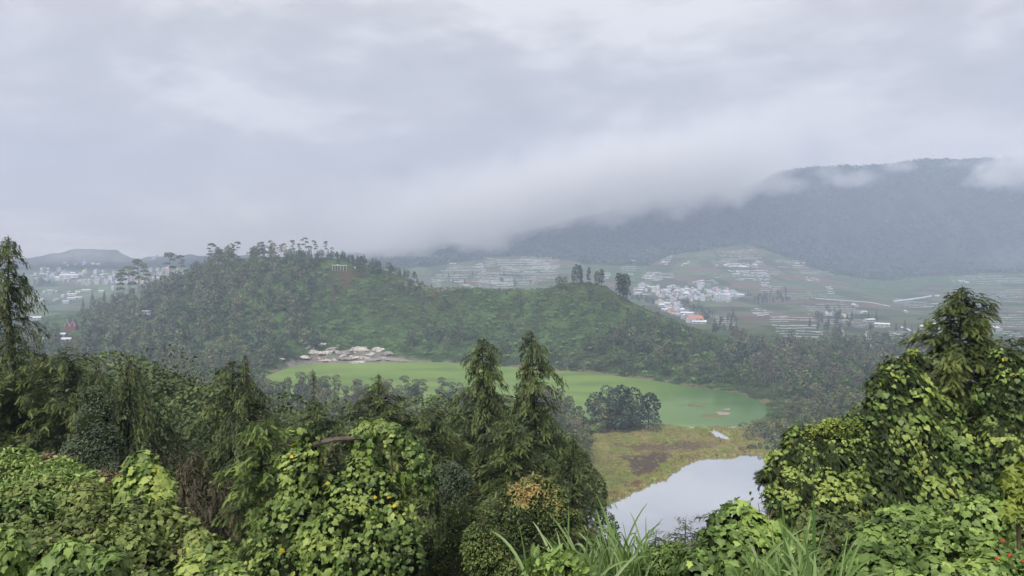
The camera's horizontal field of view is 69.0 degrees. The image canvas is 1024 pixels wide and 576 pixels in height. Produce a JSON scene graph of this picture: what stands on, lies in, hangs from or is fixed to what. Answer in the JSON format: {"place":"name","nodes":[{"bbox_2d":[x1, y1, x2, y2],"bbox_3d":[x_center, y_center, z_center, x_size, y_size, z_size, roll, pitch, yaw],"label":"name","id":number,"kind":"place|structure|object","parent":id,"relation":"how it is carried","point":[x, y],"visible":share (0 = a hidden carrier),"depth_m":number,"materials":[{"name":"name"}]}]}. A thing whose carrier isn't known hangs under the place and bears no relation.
{"place":"outdoors","nodes":[
{"label":"outdoors","id":0,"kind":"place"},
{"bbox_2d":[0,158,1023,554],"bbox_3d":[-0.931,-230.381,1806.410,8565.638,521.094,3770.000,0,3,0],"label":"ground","id":1,"kind":"structure","parent":0,"point":[684,268],"depth_m":1570.36,"materials":[{"name":"plant"}]},
{"bbox_2d":[0,362,57,459],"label":"cypress tree","id":2,"kind":"object","parent":1,"relation":"on","point":[3,434],"visible":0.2,"depth_m":31.29,"materials":[{"name":"green plant"}]},
{"bbox_2d":[0,237,71,458],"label":"cypress tree","id":3,"kind":"object","parent":1,"relation":"on","point":[7,284],"visible":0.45,"depth_m":33.86,"materials":[{"name":"green plant"}]},
{"bbox_2d":[0,358,84,461],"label":"cypress tree","id":4,"kind":"object","parent":1,"relation":"on","point":[27,405],"visible":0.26,"depth_m":31.70,"materials":[{"name":"green plant"}]},
{"bbox_2d":[0,445,113,526],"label":"vine bank","id":5,"kind":"structure","parent":1,"relation":"on","point":[12,469],"depth_m":13.29,"materials":[{"name":"green plant"}]},
{"bbox_2d":[0,344,125,463],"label":"cypress tree","id":6,"kind":"object","parent":1,"relation":"on","point":[66,365],"visible":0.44,"depth_m":30.71,"materials":[{"name":"green plant"}]},
{"bbox_2d":[0,521,131,575],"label":"leafy mound","id":7,"kind":"object","parent":1,"relation":"on","point":[71,557],"visible":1,"depth_m":6.68,"materials":[{"name":"green plant"}]},
{"bbox_2d":[64,319,78,330],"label":"gabled house","id":8,"kind":"structure","parent":1,"relation":"on","point":[71,325],"depth_m":793.32,"materials":[{"name":"red paint"}]},
{"bbox_2d":[32,450,126,486],"bbox_3d":[-9.566,6.829,16.591,4.508,6.401,1.039,2,3,41],"label":"dry shrub","id":9,"kind":"object","parent":1,"relation":"on","point":[46,456],"visible":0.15,"depth_m":17.46,"materials":[{"name":"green plant"}]},
{"bbox_2d":[2,353,162,448],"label":"slender tree","id":10,"kind":"object","parent":1,"relation":"on","point":[57,375],"visible":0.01,"depth_m":56.88,"materials":[{"name":"green plant"}]},
{"bbox_2d":[58,385,125,474],"bbox_3d":[-11.433,7.443,20.809,2.264,9.319,1.946,1,3,15],"label":"climber clad shrub","id":11,"kind":"object","parent":1,"relation":"on","point":[97,445],"visible":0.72,"depth_m":20.64,"materials":[{"name":"green plant"}]},
{"bbox_2d":[29,385,154,452],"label":"broadleaf tree","id":12,"kind":"object","parent":1,"relation":"on","point":[110,398],"visible":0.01,"depth_m":50.24,"materials":[{"name":"green plant"}]},
{"bbox_2d":[59,360,132,464],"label":"cypress tree","id":13,"kind":"object","parent":1,"relation":"on","point":[95,380],"visible":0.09,"depth_m":29.07,"materials":[{"name":"green plant"}]},
{"bbox_2d":[40,351,170,403],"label":"broadleaf tree","id":14,"kind":"object","parent":1,"relation":"on","point":[115,359],"visible":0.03,"depth_m":65.72,"materials":[{"name":"green plant"}]},
{"bbox_2d":[0,466,233,575],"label":"vine slope","id":15,"kind":"structure","parent":1,"relation":"on","point":[153,536],"depth_m":10.22,"materials":[{"name":"green plant"}]},
{"bbox_2d":[171,539,252,575],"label":"vine tangle","id":16,"kind":"object","parent":15,"relation":"attached to","point":[201,563],"visible":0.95,"depth_m":8.43,"materials":[{"name":"green plant"}]},
{"bbox_2d":[115,271,126,298],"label":"umbrella tree","id":17,"kind":"object","parent":1,"relation":"on","point":[120,274],"visible":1,"depth_m":897.36,"materials":[{"name":"green plant"}]},
{"bbox_2d":[118,266,136,288],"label":"umbrella tree","id":18,"kind":"object","parent":1,"relation":"on","point":[128,274],"visible":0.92,"depth_m":902.82,"materials":[{"name":"green plant"}]},
{"bbox_2d":[128,259,142,287],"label":"umbrella tree","id":19,"kind":"object","parent":1,"relation":"on","point":[134,261],"visible":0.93,"depth_m":898.15,"materials":[{"name":"green plant"}]},
{"bbox_2d":[99,450,187,520],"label":"vine column","id":20,"kind":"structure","parent":1,"relation":"on","point":[149,477],"depth_m":12.35,"materials":[{"name":"green plant"}]},
{"bbox_2d":[138,263,150,288],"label":"umbrella tree","id":21,"kind":"object","parent":1,"relation":"on","point":[143,267],"visible":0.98,"depth_m":892.87,"materials":[{"name":"green plant"}]},
{"bbox_2d":[106,354,191,514],"bbox_3d":[-15.850,9.811,30.581,6.180,14.458,5.788,0,3,0],"label":"cypress tree","id":22,"kind":"object","parent":1,"relation":"on","point":[139,440],"visible":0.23,"depth_m":30.13,"materials":[{"name":"green plant"}]},
{"bbox_2d":[105,359,211,436],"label":"sparse tree","id":23,"kind":"object","parent":1,"relation":"on","point":[161,371],"visible":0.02,"depth_m":64.04,"materials":[{"name":"green plant"}]},
{"bbox_2d":[100,367,223,459],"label":"tree","id":24,"kind":"object","parent":1,"relation":"on","point":[155,370],"visible":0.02,"depth_m":61.48,"materials":[{"name":"green plant"}]},
{"bbox_2d":[110,371,223,478],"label":"slender tree","id":25,"kind":"object","parent":1,"relation":"on","point":[189,380],"visible":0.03,"depth_m":56.63,"materials":[{"name":"green plant"}]},
{"bbox_2d":[163,252,175,279],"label":"umbrella tree","id":26,"kind":"object","parent":1,"relation":"on","point":[168,254],"visible":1,"depth_m":877.25,"materials":[{"name":"green plant"}]},
{"bbox_2d":[116,344,228,419],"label":"sparse tree","id":27,"kind":"object","parent":1,"relation":"on","point":[171,354],"visible":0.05,"depth_m":72.36,"materials":[{"name":"green plant"}]},
{"bbox_2d":[109,401,246,532],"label":"broadleaf tree","id":28,"kind":"object","parent":1,"relation":"on","point":[177,421],"visible":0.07,"depth_m":47.48,"materials":[{"name":"green plant"}]},
{"bbox_2d":[145,412,221,498],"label":"sparse tree","id":29,"kind":"object","parent":1,"relation":"on","point":[175,457],"visible":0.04,"depth_m":46.33,"materials":[{"name":"green plant"}]},
{"bbox_2d":[148,360,233,458],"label":"sparse tree","id":30,"kind":"object","parent":1,"relation":"on","point":[189,374],"visible":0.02,"depth_m":67.67,"materials":[{"name":"green plant"}]},
{"bbox_2d":[173,451,254,555],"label":"cypress tree","id":31,"kind":"object","parent":1,"relation":"on","point":[194,496],"visible":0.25,"depth_m":26.92,"materials":[{"name":"green plant"}]},
{"bbox_2d":[152,383,277,496],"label":"broadleaf tree","id":32,"kind":"object","parent":1,"relation":"on","point":[198,386],"visible":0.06,"depth_m":54.20,"materials":[{"name":"green plant"}]},
{"bbox_2d":[193,471,254,558],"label":"cypress tree","id":33,"kind":"object","parent":1,"relation":"on","point":[210,511],"visible":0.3,"depth_m":23.99,"materials":[{"name":"green plant"}]},
{"bbox_2d":[174,360,282,541],"bbox_3d":[-12.210,10.906,33.411,5.559,15.405,6.219,0,3,0],"label":"cypress tree","id":34,"kind":"object","parent":1,"relation":"on","point":[221,403],"visible":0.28,"depth_m":32.87,"materials":[{"name":"green plant"}]},
{"bbox_2d":[165,406,295,527],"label":"slender tree","id":35,"kind":"object","parent":1,"relation":"on","point":[284,418],"visible":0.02,"depth_m":49.74,"materials":[{"name":"green plant"}]},
{"bbox_2d":[198,354,292,514],"bbox_3d":[-10.687,10.126,31.149,5.034,14.902,5.015,0,3,0],"label":"cypress tree","id":36,"kind":"object","parent":1,"relation":"on","point":[240,405],"visible":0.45,"depth_m":30.95,"materials":[{"name":"green plant"}]},
{"bbox_2d":[205,414,293,574],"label":"cypress tree","id":37,"kind":"object","parent":1,"relation":"on","point":[260,479],"visible":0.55,"depth_m":18.38,"materials":[{"name":"green plant"}]},
{"bbox_2d":[174,392,339,470],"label":"slender tree","id":38,"kind":"object","parent":1,"relation":"on","point":[284,397],"visible":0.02,"depth_m":60.86,"materials":[{"name":"green plant"}]},
{"bbox_2d":[242,464,289,542],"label":"cypress tree","id":39,"kind":"object","parent":1,"relation":"on","point":[275,481],"visible":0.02,"depth_m":25.02,"materials":[{"name":"green plant"}]},
{"bbox_2d":[232,409,339,523],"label":"broadleaf tree","id":40,"kind":"object","parent":1,"relation":"on","point":[285,413],"visible":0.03,"depth_m":53.10,"materials":[{"name":"green plant"}]},
{"bbox_2d":[272,371,351,491],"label":"cypress tree","id":41,"kind":"object","parent":1,"relation":"on","point":[317,414],"visible":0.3,"depth_m":31.20,"materials":[{"name":"green plant"}]},
{"bbox_2d":[245,421,427,575],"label":"vine draped tree","id":42,"kind":"object","parent":1,"relation":"on","point":[325,525],"visible":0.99,"depth_m":16.19,"materials":[{"name":"green plant"}]},
{"bbox_2d":[297,433,392,454],"bbox_3d":[-3.746,3.556,16.859,2.450,0.600,0.424,0,3,3],"label":"bare limb","id":43,"kind":"object","parent":42,"relation":"attached to","point":[331,439],"visible":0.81,"depth_m":16.75,"materials":[{"name":"brown plant"}]},
{"bbox_2d":[347,417,438,511],"bbox_3d":[-2.733,6.336,17.041,2.065,6.822,0.936,0,3,0],"label":"climbing vine","id":44,"kind":"object","parent":42,"relation":"attached to","point":[416,456],"visible":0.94,"depth_m":16.79,"materials":[{"name":"green plant"}]},
{"bbox_2d":[314,415,400,494],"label":"broadleaf tree","id":45,"kind":"object","parent":1,"relation":"on","point":[346,430],"visible":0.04,"depth_m":49.88,"materials":[{"name":"green plant"}]},
{"bbox_2d":[290,398,435,530],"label":"slender tree","id":46,"kind":"object","parent":1,"relation":"on","point":[337,407],"visible":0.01,"depth_m":61.48,"materials":[{"name":"green plant"}]},
{"bbox_2d":[399,376,411,391],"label":"umbrella tree","id":47,"kind":"object","parent":1,"relation":"on","point":[404,381],"visible":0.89,"depth_m":448.39,"materials":[{"name":"green plant"}]},
{"bbox_2d":[323,372,491,549],"bbox_3d":[-5.452,11.201,33.879,8.299,14.964,7.539,1,3,29],"label":"cypress tree","id":48,"kind":"object","parent":1,"relation":"on","point":[388,409],"visible":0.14,"depth_m":32.94,"materials":[{"name":"green plant"}]},
{"bbox_2d":[417,379,428,404],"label":"umbrella tree","id":49,"kind":"object","parent":1,"relation":"on","point":[423,384],"visible":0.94,"depth_m":442.57,"materials":[{"name":"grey plant"}]},
{"bbox_2d":[379,411,480,509],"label":"slender tree","id":50,"kind":"object","parent":1,"relation":"on","point":[445,416],"visible":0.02,"depth_m":52.63,"materials":[{"name":"green plant"}]},
{"bbox_2d":[385,394,485,531],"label":"broadleaf tree","id":51,"kind":"object","parent":1,"relation":"on","point":[405,405],"visible":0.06,"depth_m":62.52,"materials":[{"name":"green plant"}]},
{"bbox_2d":[404,475,473,575],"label":"cypress tree","id":52,"kind":"object","parent":1,"relation":"on","point":[434,518],"visible":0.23,"depth_m":24.96,"materials":[{"name":"green plant"}]},
{"bbox_2d":[394,405,485,564],"bbox_3d":[-3.636,12.462,34.132,5.814,14.099,7.936,-2,3,-36],"label":"cypress tree","id":53,"kind":"object","parent":1,"relation":"on","point":[441,428],"visible":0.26,"depth_m":33.97,"materials":[{"name":"green plant"}]},
{"bbox_2d":[411,493,487,575],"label":"thicket shrub","id":54,"kind":"object","parent":1,"relation":"on","point":[448,557],"visible":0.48,"depth_m":19.23,"materials":[{"name":"green plant"}]},
{"bbox_2d":[435,460,474,507],"bbox_3d":[-1.959,9.676,24.430,1.561,8.168,1.210,0,3,0],"label":"round shrub","id":55,"kind":"object","parent":1,"relation":"on","point":[456,478],"visible":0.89,"depth_m":24.15,"materials":[{"name":"green plant"}]},
{"bbox_2d":[425,388,489,477],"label":"sparse tree","id":56,"kind":"object","parent":1,"relation":"on","point":[447,407],"visible":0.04,"depth_m":61.74,"materials":[{"name":"green plant"}]},
{"bbox_2d":[426,338,550,573],"bbox_3d":[-1.507,11.774,36.484,6.787,18.591,9.624,1,3,22],"label":"cypress tree","id":57,"kind":"object","parent":1,"relation":"on","point":[484,401],"visible":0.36,"depth_m":36.92,"materials":[{"name":"green plant"}]},
{"bbox_2d":[458,520,523,575],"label":"dark shrub","id":58,"kind":"object","parent":1,"relation":"on","point":[486,554],"visible":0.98,"depth_m":15.18,"materials":[{"name":"green plant"}]},
{"bbox_2d":[19,254,978,434],"bbox_3d":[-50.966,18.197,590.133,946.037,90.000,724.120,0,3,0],"label":"undergrowth","id":59,"kind":"object","parent":1,"relation":"on","point":[651,373],"visible":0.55,"depth_m":664.80,"materials":[{"name":"green plant"}]},
{"bbox_2d":[0,242,1020,482],"bbox_3d":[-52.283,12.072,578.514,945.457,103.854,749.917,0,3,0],"label":"forest","id":60,"kind":"object","parent":1,"relation":"on","point":[106,337],"visible":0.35,"depth_m":607.09,"materials":[{"name":"green plant"}]},
{"bbox_2d":[445,414,585,567],"bbox_3d":[0.307,11.348,32.146,6.582,12.245,6.210,0,3,0],"label":"cypress tree","id":61,"kind":"object","parent":1,"relation":"on","point":[515,443],"visible":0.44,"depth_m":31.09,"materials":[{"name":"green plant"}]},
{"bbox_2d":[476,471,583,575],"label":"golden shrub","id":62,"kind":"object","parent":1,"relation":"on","point":[528,502],"visible":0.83,"depth_m":20.16,"materials":[{"name":"green plant"}]},
{"bbox_2d":[457,394,607,556],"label":"slender tree","id":63,"kind":"object","parent":1,"relation":"on","point":[507,405],"visible":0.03,"depth_m":58.51,"materials":[{"name":"green plant"}]},
{"bbox_2d":[488,330,600,575],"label":"cypress tree","id":64,"kind":"object","parent":1,"relation":"on","point":[528,401],"visible":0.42,"depth_m":35.05,"materials":[{"name":"green plant"}]},
{"bbox_2d":[522,543,598,575],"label":"broad leaf herb","id":65,"kind":"object","parent":1,"relation":"on","point":[551,562],"visible":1,"depth_m":7.30,"materials":[{"name":"plant"}]},
{"bbox_2d":[506,429,620,559],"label":"broadleaf tree","id":66,"kind":"object","parent":1,"relation":"on","point":[599,494],"visible":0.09,"depth_m":54.25,"materials":[{"name":"green plant"}]},
{"bbox_2d":[492,507,637,575],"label":"grass clump","id":67,"kind":"object","parent":1,"relation":"on","point":[597,570],"visible":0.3,"depth_m":8.34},
{"bbox_2d":[528,432,616,564],"bbox_3d":[2.674,12.560,33.776,4.274,12.280,4.006,0,3,0],"label":"cypress tree","id":68,"kind":"object","parent":1,"relation":"on","point":[572,489],"visible":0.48,"depth_m":33.29,"materials":[{"name":"green plant"}]},
{"bbox_2d":[584,392,604,420],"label":"dark tree","id":69,"kind":"object","parent":1,"relation":"on","point":[595,396],"visible":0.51,"depth_m":386.26,"materials":[{"name":"green plant"}]},
{"bbox_2d":[595,385,619,426],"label":"dark tree","id":70,"kind":"object","parent":1,"relation":"on","point":[602,397],"visible":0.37,"depth_m":382.32,"materials":[{"name":"green plant"}]},
{"bbox_2d":[547,495,686,575],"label":"grass clump","id":71,"kind":"object","parent":1,"relation":"on","point":[631,568],"visible":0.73,"depth_m":8.53,"materials":[{"name":"plant"}]},
{"bbox_2d":[604,400,629,430],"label":"dark tree","id":72,"kind":"object","parent":1,"relation":"on","point":[615,413],"visible":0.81,"depth_m":372.02,"materials":[{"name":"green plant"}]},
{"bbox_2d":[586,521,648,575],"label":"grass clump","id":73,"kind":"object","parent":1,"relation":"on","point":[638,542],"visible":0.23,"depth_m":8.78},
{"bbox_2d":[615,273,624,296],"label":"crest conifer","id":74,"kind":"object","parent":1,"relation":"on","point":[619,281],"visible":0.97,"depth_m":702.29,"materials":[{"name":"green plant"}]},
{"bbox_2d":[605,384,641,427],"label":"dark tree","id":75,"kind":"object","parent":1,"relation":"on","point":[618,388],"visible":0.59,"depth_m":379.53,"materials":[{"name":"green plant"}]},
{"bbox_2d":[617,273,629,299],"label":"crest conifer","id":76,"kind":"object","parent":1,"relation":"on","point":[625,280],"visible":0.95,"depth_m":700.83,"materials":[{"name":"green plant"}]},
{"bbox_2d":[618,409,633,431],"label":"dark tree","id":77,"kind":"object","parent":1,"relation":"on","point":[621,420],"visible":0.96,"depth_m":368.50,"materials":[{"name":"green plant"}]},
{"bbox_2d":[621,275,631,300],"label":"crest conifer","id":78,"kind":"object","parent":1,"relation":"on","point":[628,279],"visible":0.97,"depth_m":702.87,"materials":[{"name":"green plant"}]},
{"bbox_2d":[619,386,645,427],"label":"dark tree","id":79,"kind":"object","parent":1,"relation":"on","point":[631,390],"visible":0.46,"depth_m":380.90,"materials":[{"name":"green plant"}]},
{"bbox_2d":[630,402,645,430],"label":"dark tree","id":80,"kind":"object","parent":1,"relation":"on","point":[637,418],"visible":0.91,"depth_m":372.77,"materials":[{"name":"green plant"}]},
{"bbox_2d":[639,392,661,425],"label":"dark tree","id":81,"kind":"object","parent":1,"relation":"on","point":[649,410],"visible":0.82,"depth_m":380.98,"materials":[{"name":"green plant"}]},
{"bbox_2d":[637,529,668,574],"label":"cypress tree","id":82,"kind":"object","parent":1,"relation":"on","point":[655,539],"visible":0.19,"depth_m":25.43,"materials":[{"name":"green plant"}]},
{"bbox_2d":[637,540,690,575],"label":"herbs","id":83,"kind":"object","parent":1,"relation":"on","point":[663,551],"visible":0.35,"depth_m":8.50,"materials":[{"name":"green plant"}]},
{"bbox_2d":[650,517,697,549],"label":"cypress tree","id":84,"kind":"object","parent":1,"relation":"on","point":[679,534],"visible":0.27,"depth_m":26.47,"materials":[{"name":"green plant"}]},
{"bbox_2d":[366,155,1023,278],"bbox_3d":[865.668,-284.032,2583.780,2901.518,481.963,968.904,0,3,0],"label":"forest","id":85,"kind":"object","parent":1,"relation":"on","point":[421,253],"visible":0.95,"depth_m":2583.42,"materials":[{"name":"grey plant"}]},
{"bbox_2d":[686,315,703,322],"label":"villa","id":86,"kind":"object","parent":1,"relation":"on","point":[697,317],"visible":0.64,"depth_m":1067.29,"materials":[{"name":"orange"}]},
{"bbox_2d":[680,512,717,549],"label":"cypress tree","id":87,"kind":"object","parent":1,"relation":"on","point":[691,542],"visible":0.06,"depth_m":25.50,"materials":[{"name":"green plant"}]},
{"bbox_2d":[432,249,1023,345],"bbox_3d":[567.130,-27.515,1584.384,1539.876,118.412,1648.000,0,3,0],"label":"field rows","id":88,"kind":"object","parent":1,"relation":"on","point":[548,263],"visible":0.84,"depth_m":1800.41,"materials":[{"name":"grey plant"}]},
{"bbox_2d":[666,497,807,575],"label":"gourd vine","id":89,"kind":"object","parent":1,"relation":"on","point":[713,550],"visible":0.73,"depth_m":7.99,"materials":[{"name":"green plant"}]},
{"bbox_2d":[738,422,765,428],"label":"shrub","id":90,"kind":"object","parent":1,"relation":"on","point":[751,424],"visible":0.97,"depth_m":375.31,"materials":[{"name":"green plant"}]},
{"bbox_2d":[751,427,779,435],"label":"shrub","id":91,"kind":"object","parent":1,"relation":"on","point":[759,430],"visible":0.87,"depth_m":364.13,"materials":[{"name":"green plant"}]},
{"bbox_2d":[762,436,782,446],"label":"shrub","id":92,"kind":"object","parent":1,"relation":"on","point":[776,439],"visible":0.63,"depth_m":342.45,"materials":[{"name":"green plant"}]},
{"bbox_2d":[724,495,826,575],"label":"grass clump","id":93,"kind":"object","parent":1,"relation":"on","point":[758,571],"visible":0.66,"depth_m":7.14,"materials":[{"name":"plant"}]},
{"bbox_2d":[748,513,878,575],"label":"grass clump","id":94,"kind":"object","parent":1,"relation":"on","point":[814,572],"visible":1,"depth_m":6.71,"materials":[{"name":"plant"}]},
{"bbox_2d":[749,411,885,529],"bbox_3d":[6.959,6.301,16.294,3.370,6.986,2.162,-1,3,-25],"label":"vine thicket","id":95,"kind":"object","parent":1,"relation":"on","point":[799,471],"visible":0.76,"depth_m":16.11,"materials":[{"name":"green plant"}]},
{"bbox_2d":[790,505,874,575],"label":"shade shrub","id":96,"kind":"object","parent":1,"relation":"on","point":[835,529],"visible":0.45,"depth_m":11.55,"materials":[{"name":"green plant"}]},
{"bbox_2d":[808,349,918,438],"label":"yellow shoots","id":97,"kind":"object","parent":1,"relation":"on","point":[828,426],"visible":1,"depth_m":16.48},
{"bbox_2d":[841,346,1007,512],"bbox_3d":[9.495,5.907,17.247,4.479,9.141,2.471,-1,3,-20],"label":"vine thicket","id":98,"kind":"object","parent":1,"relation":"on","point":[928,456],"visible":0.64,"depth_m":16.78,"materials":[{"name":"green plant"}]},
{"bbox_2d":[837,487,1023,575],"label":"gourd vine","id":99,"kind":"object","parent":1,"relation":"on","point":[904,539],"visible":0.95,"depth_m":7.72,"materials":[{"name":"green plant"}]},
{"bbox_2d":[865,287,1023,533],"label":"cypress tree","id":100,"kind":"object","parent":1,"relation":"on","point":[952,363],"visible":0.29,"depth_m":18.67,"materials":[{"name":"green plant"}]},
{"bbox_2d":[968,331,1023,537],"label":"cypress tree","id":101,"kind":"object","parent":1,"relation":"on","point":[1021,341],"visible":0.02,"depth_m":18.13,"materials":[{"name":"green plant"}]},
{"bbox_2d":[970,347,1023,538],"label":"vine thicket","id":102,"kind":"object","parent":1,"relation":"on","point":[1000,400],"visible":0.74,"depth_m":16.80,"materials":[{"name":"green plant"}]},
{"bbox_2d":[992,461,1023,559],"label":"lobed leaf plant","id":103,"kind":"object","parent":1,"relation":"on","point":[1011,484],"visible":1,"depth_m":7.35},
{"bbox_2d":[0,0,1023,258],"label":"sky","id":104,"kind":"structure","parent":0,"point":[140,129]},
{"bbox_2d":[259,362,766,426],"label":"lake water","id":105,"kind":"structure","parent":0,"point":[676,408],"depth_m":507.18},
{"bbox_2d":[700,414,724,417],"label":"islet","id":106,"kind":"object","parent":105,"relation":"in","point":[710,416],"visible":1,"depth_m":413.14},
{"bbox_2d":[580,427,779,562],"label":"pond water","id":107,"kind":"structure","parent":0,"point":[699,488],"depth_m":276.96,"materials":[{"name":"white liquid"}]},
{"bbox_2d":[564,419,812,502],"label":"marsh grass","id":108,"kind":"structure","parent":0,"point":[662,471],"depth_m":336.79,"materials":[{"name":"plant"}]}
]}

